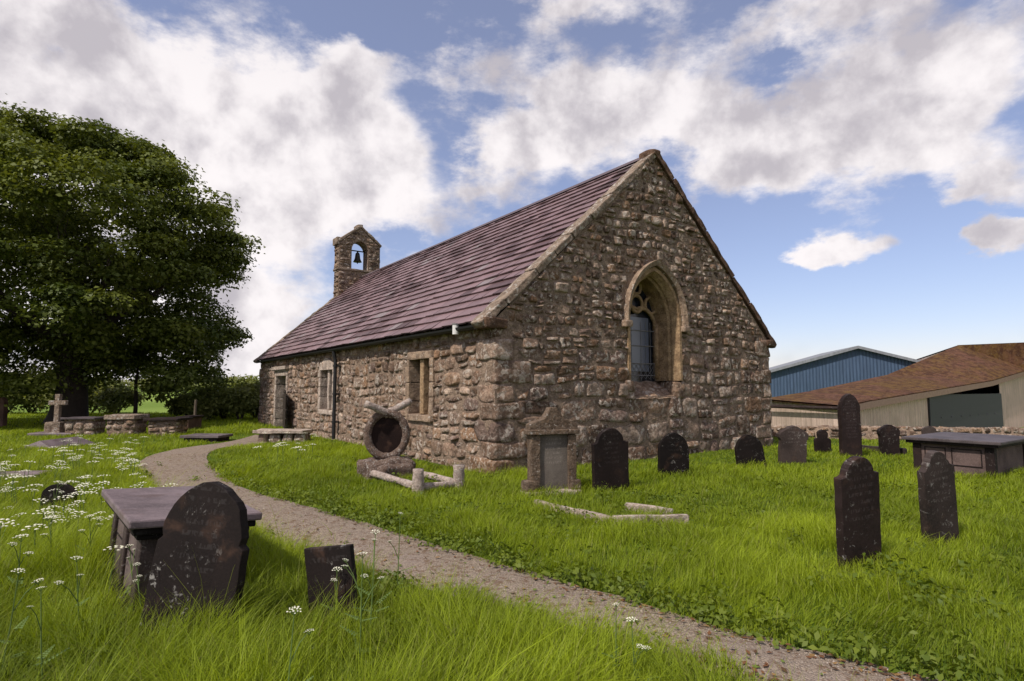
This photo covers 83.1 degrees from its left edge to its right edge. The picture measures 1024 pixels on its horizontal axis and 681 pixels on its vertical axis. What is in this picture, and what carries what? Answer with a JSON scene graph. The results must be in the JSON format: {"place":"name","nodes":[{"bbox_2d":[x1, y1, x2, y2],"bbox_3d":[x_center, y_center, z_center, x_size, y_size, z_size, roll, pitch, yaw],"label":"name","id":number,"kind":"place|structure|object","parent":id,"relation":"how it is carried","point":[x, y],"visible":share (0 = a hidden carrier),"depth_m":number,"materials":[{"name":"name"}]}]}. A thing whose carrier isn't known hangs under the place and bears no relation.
{"place":"outdoors","nodes":[
{"label":"outdoors","id":0,"kind":"place"},
{"bbox_2d":[0,386,1023,680],"bbox_3d":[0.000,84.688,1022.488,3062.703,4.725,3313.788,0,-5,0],"label":"ground","id":1,"kind":"structure","parent":0,"point":[148,406],"depth_m":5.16,"materials":[{"name":"green plant"}]},
{"bbox_2d":[0,397,7,426],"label":"headstone","id":2,"kind":"object","parent":1,"relation":"on","point":[3,412],"visible":0.69,"depth_m":21.87,"materials":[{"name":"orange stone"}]},
{"bbox_2d":[0,518,18,536],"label":"cow parsley","id":3,"kind":"object","parent":1,"relation":"on","point":[1,524],"visible":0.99,"depth_m":4.71,"materials":[{"name":"white plant"}]},
{"bbox_2d":[0,481,23,502],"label":"cow parsley","id":4,"kind":"object","parent":1,"relation":"on","point":[13,489],"visible":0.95,"depth_m":6.98,"materials":[{"name":"white plant"}]},
{"bbox_2d":[0,394,25,412],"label":"hedge shrub","id":5,"kind":"object","parent":1,"relation":"on","point":[10,403],"visible":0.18,"depth_m":32.77,"materials":[{"name":"green plant"}]},
{"bbox_2d":[7,534,33,596],"bbox_3d":[-3.291,1.561,3.860,0.136,0.519,0.205,4,-6,-37],"label":"cow parsley","id":6,"kind":"object","parent":1,"relation":"on","point":[21,581],"visible":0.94,"depth_m":3.87,"materials":[{"name":"green plant"}]},
{"bbox_2d":[0,568,43,666],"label":"cow parsley","id":7,"kind":"object","parent":1,"relation":"on","point":[13,608],"visible":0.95,"depth_m":2.99,"materials":[{"name":"green plant"}]},
{"bbox_2d":[1,470,46,478],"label":"ledger stone","id":8,"kind":"object","parent":1,"relation":"on","point":[26,472],"visible":0.22,"depth_m":9.55,"materials":[{"name":"grey stone"}]},
{"bbox_2d":[15,470,35,494],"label":"cow parsley","id":9,"kind":"object","parent":1,"relation":"on","point":[24,478],"visible":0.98,"depth_m":7.81,"materials":[{"name":"white plant"}]},
{"bbox_2d":[9,387,53,412],"bbox_3d":[-28.096,3.336,33.885,3.368,2.121,3.754,0,-5,0],"label":"hedge shrub","id":10,"kind":"object","parent":1,"relation":"on","point":[29,409],"visible":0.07,"depth_m":33.59,"materials":[{"name":"green plant"}]},
{"bbox_2d":[26,484,37,513],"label":"cow parsley","id":11,"kind":"object","parent":1,"relation":"on","point":[31,493],"visible":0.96,"depth_m":6.55,"materials":[{"name":"green plant"}]},
{"bbox_2d":[22,524,46,565],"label":"cow parsley","id":12,"kind":"object","parent":1,"relation":"on","point":[34,533],"visible":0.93,"depth_m":4.46,"materials":[{"name":"white plant"}]},
{"bbox_2d":[32,508,52,536],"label":"cow parsley","id":13,"kind":"object","parent":1,"relation":"on","point":[43,514],"visible":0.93,"depth_m":5.17,"materials":[{"name":"white plant"}]},
{"bbox_2d":[27,586,68,677],"bbox_3d":[-2.201,1.448,2.731,0.117,0.560,0.202,0,-5,-5],"label":"cow parsley","id":14,"kind":"object","parent":1,"relation":"on","point":[40,627],"visible":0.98,"depth_m":2.74,"materials":[{"name":"green plant"}]},
{"bbox_2d":[40,516,57,570],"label":"cow parsley","id":15,"kind":"object","parent":1,"relation":"on","point":[50,532],"visible":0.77,"depth_m":4.45,"materials":[{"name":"plant"}]},
{"bbox_2d":[27,394,73,435],"bbox_3d":[-14.550,2.429,18.557,1.333,1.408,0.872,0,-5,-6],"label":"stone cross","id":16,"kind":"object","parent":1,"relation":"on","point":[56,427],"visible":0.69,"depth_m":18.45,"materials":[{"name":"grey stone"}]},
{"bbox_2d":[45,505,60,527],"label":"cow parsley","id":17,"kind":"object","parent":1,"relation":"on","point":[53,513],"visible":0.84,"depth_m":5.55,"materials":[{"name":"white plant"}]},
{"bbox_2d":[48,481,64,510],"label":"cow parsley","id":18,"kind":"object","parent":1,"relation":"on","point":[56,494],"visible":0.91,"depth_m":6.72,"materials":[{"name":"white plant"}]},
{"bbox_2d":[21,436,92,447],"bbox_3d":[-11.711,2.629,14.914,0.832,0.198,1.618,0,-5,0],"label":"stone","id":19,"kind":"object","parent":1,"relation":"on","point":[54,443],"visible":0.74,"depth_m":14.73,"materials":[{"name":"grey stone"}]},
{"bbox_2d":[47,460,69,483],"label":"cow parsley","id":20,"kind":"object","parent":1,"relation":"on","point":[57,469],"visible":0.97,"depth_m":8.43,"materials":[{"name":"white plant"}]},
{"bbox_2d":[40,483,77,510],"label":"headstone","id":21,"kind":"object","parent":1,"relation":"on","point":[51,495],"visible":0.42,"depth_m":6.87,"materials":[{"name":"black stone"}]},
{"bbox_2d":[23,380,98,412],"bbox_3d":[-25.594,3.077,32.832,2.751,2.495,3.867,0,-5,0],"label":"hedge shrub","id":22,"kind":"object","parent":1,"relation":"on","point":[44,402],"visible":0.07,"depth_m":31.84,"materials":[{"name":"green plant"}]},
{"bbox_2d":[53,495,73,528],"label":"cow parsley","id":23,"kind":"object","parent":1,"relation":"on","point":[64,501],"visible":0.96,"depth_m":5.72,"materials":[{"name":"white plant"}]},
{"bbox_2d":[55,508,80,526],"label":"cow parsley","id":24,"kind":"object","parent":1,"relation":"on","point":[67,516],"visible":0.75,"depth_m":5.61,"materials":[{"name":"white plant"}]},
{"bbox_2d":[56,556,88,636],"bbox_3d":[-2.533,1.521,3.343,0.140,0.514,0.191,-4,-6,39],"label":"cow parsley","id":25,"kind":"object","parent":1,"relation":"on","point":[78,558],"visible":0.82,"depth_m":3.38,"materials":[{"name":"green plant"}]},
{"bbox_2d":[60,416,105,435],"bbox_3d":[-13.698,2.785,18.552,1.112,0.680,0.769,0,-5,0],"label":"chest tomb","id":26,"kind":"object","parent":1,"relation":"on","point":[89,425],"visible":0.86,"depth_m":18.28,"materials":[{"name":"stone"}]},
{"bbox_2d":[73,483,95,509],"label":"cow parsley","id":27,"kind":"object","parent":1,"relation":"on","point":[83,502],"visible":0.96,"depth_m":6.41,"materials":[{"name":"white plant"}]},
{"bbox_2d":[77,515,101,555],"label":"cow parsley","id":28,"kind":"object","parent":1,"relation":"on","point":[99,520],"visible":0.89,"depth_m":4.49,"materials":[{"name":"green plant"}]},
{"bbox_2d":[89,481,109,504],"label":"cow parsley","id":29,"kind":"object","parent":1,"relation":"on","point":[102,489],"visible":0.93,"depth_m":6.67,"materials":[{"name":"white plant"}]},
{"bbox_2d":[88,382,117,412],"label":"hedge shrub","id":30,"kind":"object","parent":1,"relation":"on","point":[91,398],"visible":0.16,"depth_m":33.65,"materials":[{"name":"green plant"}]},
{"bbox_2d":[94,374,132,388],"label":"distant tree","id":31,"kind":"object","parent":1,"relation":"on","point":[122,383],"visible":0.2,"depth_m":119.86,"materials":[{"name":"green plant"}]},
{"bbox_2d":[104,545,123,589],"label":"cow parsley","id":32,"kind":"object","parent":1,"relation":"on","point":[113,560],"visible":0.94,"depth_m":4.01,"materials":[{"name":"plant"}]},
{"bbox_2d":[92,384,146,413],"bbox_3d":[-22.142,3.382,32.782,2.571,1.864,2.775,-4,-6,38],"label":"hedge shrub","id":33,"kind":"object","parent":1,"relation":"on","point":[109,398],"visible":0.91,"depth_m":32.35,"materials":[{"name":"green plant"}]},
{"bbox_2d":[104,414,149,436],"bbox_3d":[-12.181,2.714,18.275,0.987,0.776,0.813,0,-5,0],"label":"chest tomb","id":34,"kind":"object","parent":1,"relation":"on","point":[129,423],"visible":0.89,"depth_m":17.95,"materials":[{"name":"stone"}]},
{"bbox_2d":[114,562,142,615],"bbox_3d":[-2.372,1.593,3.579,0.184,0.411,0.144,4,-6,-40],"label":"cow parsley","id":35,"kind":"object","parent":1,"relation":"on","point":[138,589],"visible":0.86,"depth_m":3.60,"materials":[{"name":"plant"}]},
{"bbox_2d":[125,544,134,592],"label":"cow parsley","id":36,"kind":"object","parent":1,"relation":"on","point":[131,565],"visible":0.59,"depth_m":3.86,"materials":[{"name":"green plant"}]},
{"bbox_2d":[0,93,264,423],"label":"sycamore tree","id":37,"kind":"object","parent":1,"relation":"on","point":[79,335],"visible":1,"depth_m":23.47,"materials":[{"name":"green plant"}]},
{"bbox_2d":[124,377,150,389],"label":"distant tree","id":38,"kind":"object","parent":1,"relation":"on","point":[138,384],"visible":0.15,"depth_m":147.16,"materials":[{"name":"green plant"}]},
{"bbox_2d":[113,337,163,413],"bbox_3d":[-17.621,1.787,26.987,2.353,4.053,2.892,1,-5,-16],"label":"young tree","id":39,"kind":"object","parent":1,"relation":"on","point":[140,356],"visible":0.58,"depth_m":26.75,"materials":[{"name":"green plant"}]},
{"bbox_2d":[143,417,192,435],"bbox_3d":[-10.870,2.766,18.270,1.111,0.671,0.912,0,-5,0],"label":"chest tomb","id":40,"kind":"object","parent":1,"relation":"on","point":[162,425],"visible":0.88,"depth_m":17.96,"materials":[{"name":"stone"}]},
{"bbox_2d":[101,486,261,624],"bbox_3d":[-2.578,1.688,4.338,0.800,0.960,1.498,9,-10,-40],"label":"chest tomb","id":41,"kind":"object","parent":1,"relation":"on","point":[140,516],"visible":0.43,"depth_m":4.04,"materials":[{"name":"grey stone"}]},
{"bbox_2d":[164,391,202,416],"bbox_3d":[-15.961,3.242,28.852,2.237,1.487,2.522,0,-5,0],"label":"hedge shrub","id":42,"kind":"object","parent":1,"relation":"on","point":[174,410],"visible":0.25,"depth_m":28.09,"materials":[{"name":"green plant"}]},
{"bbox_2d":[163,378,204,392],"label":"distant tree","id":43,"kind":"object","parent":1,"relation":"on","point":[188,387],"visible":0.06,"depth_m":138.06,"materials":[{"name":"green plant"}]},
{"bbox_2d":[176,415,203,429],"bbox_3d":[-11.845,3.057,21.258,0.490,0.580,1.020,0,-5,0],"label":"chest tomb","id":44,"kind":"object","parent":1,"relation":"on","point":[195,421],"visible":0.52,"depth_m":21.28,"materials":[{"name":"grey stone"}]},
{"bbox_2d":[137,481,249,646],"bbox_3d":[-1.885,1.454,3.451,0.608,1.196,0.080,4,-11,8],"label":"headstone","id":45,"kind":"object","parent":1,"relation":"on","point":[205,526],"visible":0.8,"depth_m":3.44,"materials":[{"name":"black stone"}]},
{"bbox_2d":[194,400,196,414],"bbox_3d":[-11.984,2.868,21.841,0.103,1.252,0.095,0,-5,0],"label":"wooden post","id":46,"kind":"object","parent":1,"relation":"on","point":[195,407],"visible":0.59,"depth_m":21.83,"materials":[{"name":"wood"}]},
{"bbox_2d":[175,385,226,420],"bbox_3d":[-14.180,2.930,26.804,2.491,1.775,2.507,0,-5,0],"label":"hedge shrub","id":47,"kind":"object","parent":1,"relation":"on","point":[207,408],"visible":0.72,"depth_m":26.03,"materials":[{"name":"green plant"}]},
{"bbox_2d":[180,433,232,441],"bbox_3d":[-8.658,2.806,16.398,1.130,0.286,0.806,0,-5,3],"label":"ledger stone","id":48,"kind":"object","parent":1,"relation":"on","point":[214,437],"visible":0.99,"depth_m":16.07,"materials":[{"name":"grey stone"}]},
{"bbox_2d":[189,373,231,390],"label":"distant tree","id":49,"kind":"object","parent":1,"relation":"on","point":[209,383],"visible":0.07,"depth_m":126.64,"materials":[{"name":"green plant"}]},
{"bbox_2d":[207,383,238,418],"bbox_3d":[-13.882,2.900,27.989,2.573,2.053,2.513,-5,-7,44],"label":"hedge shrub","id":50,"kind":"object","parent":1,"relation":"on","point":[228,416],"visible":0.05,"depth_m":27.78,"materials":[{"name":"green plant"}]},
{"bbox_2d":[212,386,259,418],"bbox_3d":[-12.735,2.964,26.781,2.569,1.711,2.179,2,-5,-18],"label":"hedge shrub","id":51,"kind":"object","parent":1,"relation":"on","point":[231,403],"visible":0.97,"depth_m":26.30,"materials":[{"name":"green plant"}]},
{"bbox_2d":[227,374,259,387],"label":"distant tree","id":52,"kind":"object","parent":1,"relation":"on","point":[241,381],"visible":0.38,"depth_m":117.91,"materials":[{"name":"green plant"}]},
{"bbox_2d":[230,378,260,417],"bbox_3d":[-12.329,2.871,27.817,3.103,2.087,2.851,0,-5,0],"label":"hedge shrub","id":53,"kind":"object","parent":1,"relation":"on","point":[256,385],"visible":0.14,"depth_m":27.58,"materials":[{"name":"green plant"}]},
{"bbox_2d":[252,428,312,442],"bbox_3d":[-6.430,2.716,16.183,1.514,0.470,0.659,0,-5,6],"label":"table tomb","id":54,"kind":"object","parent":1,"relation":"on","point":[274,435],"visible":0.75,"depth_m":15.95,"materials":[{"name":"stone"}]},
{"bbox_2d":[286,606,313,680],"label":"cow parsley","id":55,"kind":"object","parent":1,"relation":"on","point":[308,633],"visible":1,"depth_m":2.46,"materials":[{"name":"green plant"}]},
{"bbox_2d":[304,544,359,632],"bbox_3d":[-1.096,1.659,3.555,0.324,0.766,0.050,-10,-11,11],"label":"headstone","id":56,"kind":"object","parent":1,"relation":"on","point":[321,562],"visible":0.52,"depth_m":3.57,"materials":[{"name":"black stone"}]},
{"bbox_2d":[323,567,341,624],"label":"cow parsley","id":57,"kind":"object","parent":1,"relation":"on","point":[336,569],"visible":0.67,"depth_m":3.49,"materials":[{"name":"green plant"}]},
{"bbox_2d":[340,552,382,660],"bbox_3d":[-0.793,1.438,3.064,0.248,0.634,0.136,-1,-5,14],"label":"cow parsley","id":58,"kind":"object","parent":1,"relation":"on","point":[360,593],"visible":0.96,"depth_m":3.05,"materials":[{"name":"green plant"}]},
{"bbox_2d":[353,529,391,630],"bbox_3d":[-0.816,1.444,3.373,0.211,0.673,0.186,0,-5,-4],"label":"cow parsley","id":59,"kind":"object","parent":1,"relation":"on","point":[375,533],"visible":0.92,"depth_m":3.34,"materials":[{"name":"green plant"}]},
{"bbox_2d":[386,512,414,590],"bbox_3d":[-0.781,1.520,4.031,0.180,0.628,0.211,3,-6,-34],"label":"cow parsley","id":60,"kind":"object","parent":1,"relation":"on","point":[391,572],"visible":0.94,"depth_m":4.03,"materials":[{"name":"green plant"}]},
{"bbox_2d":[357,398,464,494],"bbox_3d":[-1.670,1.679,9.236,0.994,1.489,2.308,3,-6,-35],"label":"ring memorial","id":61,"kind":"object","parent":1,"relation":"on","point":[386,438],"visible":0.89,"depth_m":9.77,"materials":[{"name":"stone"}]},
{"bbox_2d":[0,454,1023,680],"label":"verge weeds","id":62,"kind":"object","parent":1,"relation":"on","point":[925,659],"visible":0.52,"depth_m":4.22,"materials":[{"name":"green plant"}]},
{"bbox_2d":[253,149,776,473],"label":"stone church","id":63,"kind":"structure","parent":1,"relation":"on","point":[617,298],"depth_m":13.01,"materials":[{"name":"stone"}]},
{"bbox_2d":[271,366,288,427],"bbox_3d":[-8.614,2.203,22.039,0.681,2.410,2.060,3,-6,-35],"label":"doorway","id":64,"kind":"structure","parent":63,"relation":"in","point":[279,388],"depth_m":22.55,"materials":[{"name":"stone"}]},
{"bbox_2d":[317,358,332,414],"bbox_3d":[-5.508,1.395,17.666,0.436,1.714,1.506,3,-6,-35],"label":"window","id":65,"kind":"structure","parent":63,"relation":"in","point":[325,401],"depth_m":17.80,"materials":[{"name":"stone"}]},
{"bbox_2d":[405,350,434,421],"bbox_3d":[-1.858,0.986,12.552,0.434,1.517,1.364,3,-6,-35],"label":"window","id":66,"kind":"structure","parent":63,"relation":"in","point":[421,370],"depth_m":12.50,"materials":[{"name":"stone"}]},
{"bbox_2d":[620,259,690,399],"bbox_3d":[2.971,-0.221,12.829,2.120,3.063,0.840,3,-6,-35],"label":"window","id":67,"kind":"structure","parent":63,"relation":"in","point":[654,322],"depth_m":13.09,"materials":[{"name":"stone"}]},
{"bbox_2d":[520,407,580,496],"bbox_3d":[0.576,1.672,8.275,0.881,1.419,0.368,2,-5,-20],"label":"headstone","id":68,"kind":"object","parent":1,"relation":"on","point":[551,432],"visible":0.8,"depth_m":8.26,"materials":[{"name":"stone"}]},
{"bbox_2d":[591,428,629,491],"bbox_3d":[1.429,1.855,8.373,0.579,1.174,0.080,-1,0,-20],"label":"headstone","id":69,"kind":"object","parent":1,"relation":"on","point":[610,460],"visible":0.77,"depth_m":8.33,"materials":[{"name":"black stone"}]},
{"bbox_2d":[534,499,688,524],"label":"grave kerb","id":70,"kind":"structure","parent":1,"relation":"on","point":[635,506],"depth_m":6.61,"materials":[{"name":"stone"}]},
{"bbox_2d":[602,603,637,677],"bbox_3d":[0.503,1.496,2.759,0.127,0.468,0.249,-3,-6,35],"label":"cow parsley","id":71,"kind":"object","parent":1,"relation":"on","point":[616,647],"visible":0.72,"depth_m":2.77,"materials":[{"name":"green plant"}]},
{"bbox_2d":[626,617,658,680],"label":"cow parsley","id":72,"kind":"object","parent":1,"relation":"on","point":[635,660],"visible":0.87,"depth_m":2.69,"materials":[{"name":"green plant"}]},
{"bbox_2d":[657,432,688,476],"bbox_3d":[2.708,2.036,9.705,0.554,0.978,0.080,2,-5,-10],"label":"headstone","id":73,"kind":"object","parent":1,"relation":"on","point":[673,451],"visible":0.69,"depth_m":9.68,"materials":[{"name":"black stone"}]},
{"bbox_2d":[734,434,766,467],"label":"headstone","id":74,"kind":"object","parent":1,"relation":"on","point":[747,448],"visible":0.65,"depth_m":10.91,"materials":[{"name":"black stone"}]},
{"bbox_2d":[777,425,808,463],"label":"headstone","id":75,"kind":"object","parent":1,"relation":"on","point":[792,444],"visible":0.79,"depth_m":11.41,"materials":[{"name":"grey stone"}]},
{"bbox_2d":[814,430,831,451],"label":"headstone","id":76,"kind":"object","parent":1,"relation":"on","point":[822,441],"visible":0.71,"depth_m":13.65,"materials":[{"name":"black stone"}]},
{"bbox_2d":[837,394,862,456],"bbox_3d":[7.476,2.000,12.782,0.464,1.637,0.130,0,-5,-5],"label":"headstone","id":77,"kind":"object","parent":1,"relation":"on","point":[849,428],"visible":0.81,"depth_m":12.73,"materials":[{"name":"grey stone"}]},
{"bbox_2d":[834,456,880,571],"bbox_3d":[2.866,1.549,4.782,0.403,1.188,0.075,-4,3,-16],"label":"headstone","id":78,"kind":"object","parent":1,"relation":"on","point":[857,505],"visible":0.83,"depth_m":4.73,"materials":[{"name":"black stone"}]},
{"bbox_2d":[769,346,984,396],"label":"farm barn","id":79,"kind":"structure","parent":1,"relation":"on","point":[835,368],"depth_m":62.47,"materials":[{"name":"blue metal"}]},
{"bbox_2d":[862,445,906,453],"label":"grave kerb","id":80,"kind":"structure","parent":1,"relation":"on","point":[902,450],"depth_m":13.69,"materials":[{"name":"grey stone"}]},
{"bbox_2d":[876,424,899,455],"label":"headstone","id":81,"kind":"object","parent":1,"relation":"on","point":[888,439],"visible":0.79,"depth_m":13.08,"materials":[{"name":"black stone"}]},
{"bbox_2d":[771,425,1023,439],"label":"boundary wall","id":82,"kind":"structure","parent":1,"relation":"on","point":[869,432],"depth_m":16.85,"materials":[{"name":"stone"}]},
{"bbox_2d":[921,426,935,433],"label":"headstone","id":83,"kind":"object","parent":1,"relation":"on","point":[927,429],"visible":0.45,"depth_m":15.76,"materials":[{"name":"grey stone"}]},
{"bbox_2d":[917,450,959,543],"bbox_3d":[4.051,1.610,5.486,0.406,1.154,0.070,-8,4,-17],"label":"headstone","id":84,"kind":"object","parent":1,"relation":"on","point":[937,493],"visible":0.81,"depth_m":5.44,"materials":[{"name":"grey stone"}]},
{"bbox_2d":[901,432,1023,477],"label":"chest tomb","id":85,"kind":"object","parent":1,"relation":"on","point":[971,453],"visible":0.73,"depth_m":9.98,"materials":[{"name":"grey stone"}]},
{"bbox_2d":[0,0,1023,385],"label":"sky","id":86,"kind":"structure","parent":0,"point":[856,167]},
{"bbox_2d":[137,435,944,680],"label":"gravel path","id":87,"kind":"structure","parent":0,"point":[183,461],"depth_m":4.59,"materials":[{"name":"grey gravel"}]},
{"bbox_2d":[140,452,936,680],"bbox_3d":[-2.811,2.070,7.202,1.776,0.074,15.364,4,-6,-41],"label":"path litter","id":88,"kind":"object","parent":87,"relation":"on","point":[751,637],"visible":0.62,"depth_m":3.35,"materials":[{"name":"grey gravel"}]},
{"bbox_2d":[771,342,1023,427],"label":"farm barn","id":89,"kind":"structure","parent":0,"point":[927,390],"depth_m":39.25,"materials":[{"name":"brown metal"}]},
{"bbox_2d":[928,393,1003,427],"bbox_3d":[31.835,5.112,40.160,13.856,2.772,0.112,3,-6,-35],"label":"sliding door","id":90,"kind":"structure","parent":89,"relation":"in","point":[948,410],"depth_m":39.79,"materials":[{"name":"grey metal"}]}
]}

